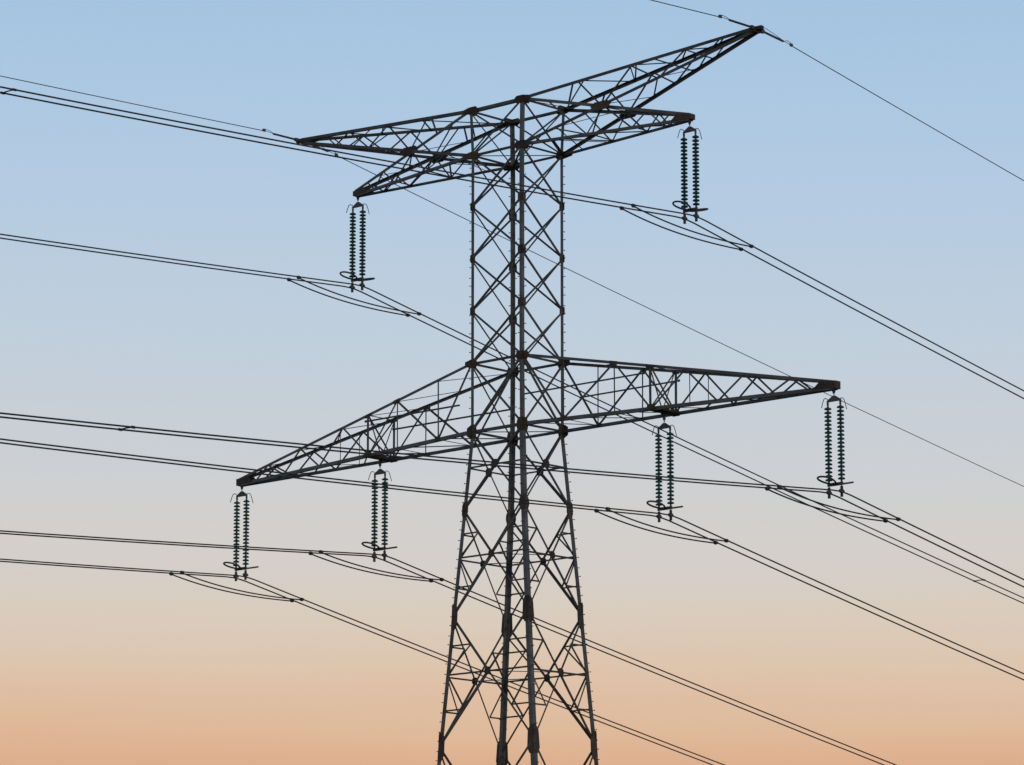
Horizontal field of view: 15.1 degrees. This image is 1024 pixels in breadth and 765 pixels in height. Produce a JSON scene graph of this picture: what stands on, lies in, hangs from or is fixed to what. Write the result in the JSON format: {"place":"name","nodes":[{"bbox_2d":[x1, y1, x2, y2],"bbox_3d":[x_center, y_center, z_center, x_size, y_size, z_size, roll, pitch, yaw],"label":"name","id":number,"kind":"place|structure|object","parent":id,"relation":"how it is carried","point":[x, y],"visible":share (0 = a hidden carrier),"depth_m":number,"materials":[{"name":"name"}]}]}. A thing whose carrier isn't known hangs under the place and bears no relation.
{"place":"outdoors","nodes":[
{"label":"outdoors","id":0,"kind":"place"},
{"bbox_2d":[0,0,1023,764],"label":"sky","id":1,"kind":"structure","parent":0,"point":[799,162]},
{"bbox_3d":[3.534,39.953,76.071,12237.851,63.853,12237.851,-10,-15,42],"label":"ground","id":2,"kind":"structure","parent":0,"visible":0},
{"bbox_2d":[236,25,840,764],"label":"lattice pylon","id":3,"kind":"object","parent":2,"relation":"on","point":[510,165],"visible":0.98,"depth_m":169.59,"materials":[{"name":"metal"}]},
{"bbox_2d":[223,486,258,580],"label":"insulator set","id":4,"kind":"object","parent":3,"relation":"hanging from","point":[245,532],"visible":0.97,"depth_m":180.97,"materials":[{"name":"green glass"}]},
{"bbox_2d":[0,561,712,764],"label":"conductor","id":5,"kind":"object","parent":4,"relation":"hanging from","point":[172,574],"visible":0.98,"depth_m":182.89,"materials":[{"name":"metal"}]},
{"bbox_2d":[0,558,724,764],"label":"conductor","id":6,"kind":"object","parent":4,"relation":"hanging from","point":[184,572],"visible":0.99,"depth_m":182.38,"materials":[{"name":"metal"}]},
{"bbox_2d":[339,197,374,291],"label":"insulator set","id":7,"kind":"object","parent":3,"relation":"hanging from","point":[352,269],"visible":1,"depth_m":178.35,"materials":[{"name":"green glass"}]},
{"bbox_2d":[0,237,1023,603],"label":"conductor","id":8,"kind":"object","parent":7,"relation":"hanging from","point":[488,353],"visible":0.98,"depth_m":180.66,"materials":[{"name":"metal"}]},
{"bbox_2d":[0,233,1023,597],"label":"conductor","id":9,"kind":"object","parent":7,"relation":"hanging from","point":[476,341],"visible":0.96,"depth_m":179.68,"materials":[{"name":"metal"}]},
{"bbox_2d":[361,459,396,561],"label":"insulator set","id":10,"kind":"object","parent":3,"relation":"hanging from","point":[374,517],"visible":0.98,"depth_m":174.86,"materials":[{"name":"green glass"}]},
{"bbox_2d":[0,533,883,764],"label":"conductor","id":11,"kind":"object","parent":10,"relation":"hanging from","point":[313,553],"visible":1,"depth_m":175.84,"materials":[{"name":"metal"}]},
{"bbox_2d":[0,530,895,764],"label":"conductor","id":12,"kind":"object","parent":10,"relation":"hanging from","point":[322,551],"visible":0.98,"depth_m":175.22,"materials":[{"name":"metal"}]},
{"bbox_2d":[1,76,1023,486],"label":"earth wire","id":13,"kind":"object","parent":3,"relation":"attached to","point":[489,230],"visible":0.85,"depth_m":189.04,"materials":[{"name":"metal"}]},
{"bbox_2d":[646,413,682,521],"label":"insulator set","id":14,"kind":"object","parent":3,"relation":"hanging from","point":[670,468],"visible":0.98,"depth_m":163.54,"materials":[{"name":"green glass"}]},
{"bbox_2d":[0,438,1023,673],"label":"conductor","id":15,"kind":"object","parent":14,"relation":"hanging from","point":[723,540],"visible":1,"depth_m":157.86,"materials":[{"name":"metal"}]},
{"bbox_2d":[0,442,1023,679],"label":"conductor","id":16,"kind":"object","parent":14,"relation":"hanging from","point":[713,542],"visible":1,"depth_m":158.67,"materials":[{"name":"metal"}]},
{"bbox_2d":[672,121,707,223],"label":"insulator set","id":17,"kind":"object","parent":3,"relation":"hanging from","point":[684,180],"visible":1,"depth_m":164.96,"materials":[{"name":"green glass"}]},
{"bbox_2d":[0,86,1023,390],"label":"conductor","id":18,"kind":"object","parent":17,"relation":"hanging from","point":[524,186],"visible":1,"depth_m":158.09,"materials":[{"name":"metal"}]},
{"bbox_2d":[0,92,1023,398],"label":"conductor","id":19,"kind":"object","parent":17,"relation":"hanging from","point":[520,190],"visible":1,"depth_m":158.82,"materials":[{"name":"metal"}]},
{"bbox_2d":[0,88,16,94],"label":"bundle spacer","id":20,"kind":"object","parent":19,"relation":"attached to","point":[14,89],"visible":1,"depth_m":137.16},
{"bbox_2d":[817,390,853,498],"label":"insulator set","id":21,"kind":"object","parent":3,"relation":"hanging from","point":[828,448],"visible":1,"depth_m":157.45,"materials":[{"name":"green glass"}]},
{"bbox_2d":[0,412,1023,579],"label":"conductor","id":22,"kind":"object","parent":21,"relation":"hanging from","point":[781,486],"visible":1,"depth_m":144.06,"materials":[{"name":"metal"}]},
{"bbox_2d":[0,416,1023,587],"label":"conductor","id":23,"kind":"object","parent":21,"relation":"hanging from","point":[769,488],"visible":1,"depth_m":144.70,"materials":[{"name":"metal"}]},
{"bbox_2d":[118,426,135,430],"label":"bundle spacer","id":24,"kind":"object","parent":23,"relation":"attached to","point":[133,427],"visible":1,"depth_m":129.04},
{"bbox_2d":[651,0,1023,180],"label":"earth wire","id":25,"kind":"object","parent":3,"relation":"attached to","point":[752,27],"visible":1,"depth_m":165.17,"materials":[{"name":"metal"}]}
]}

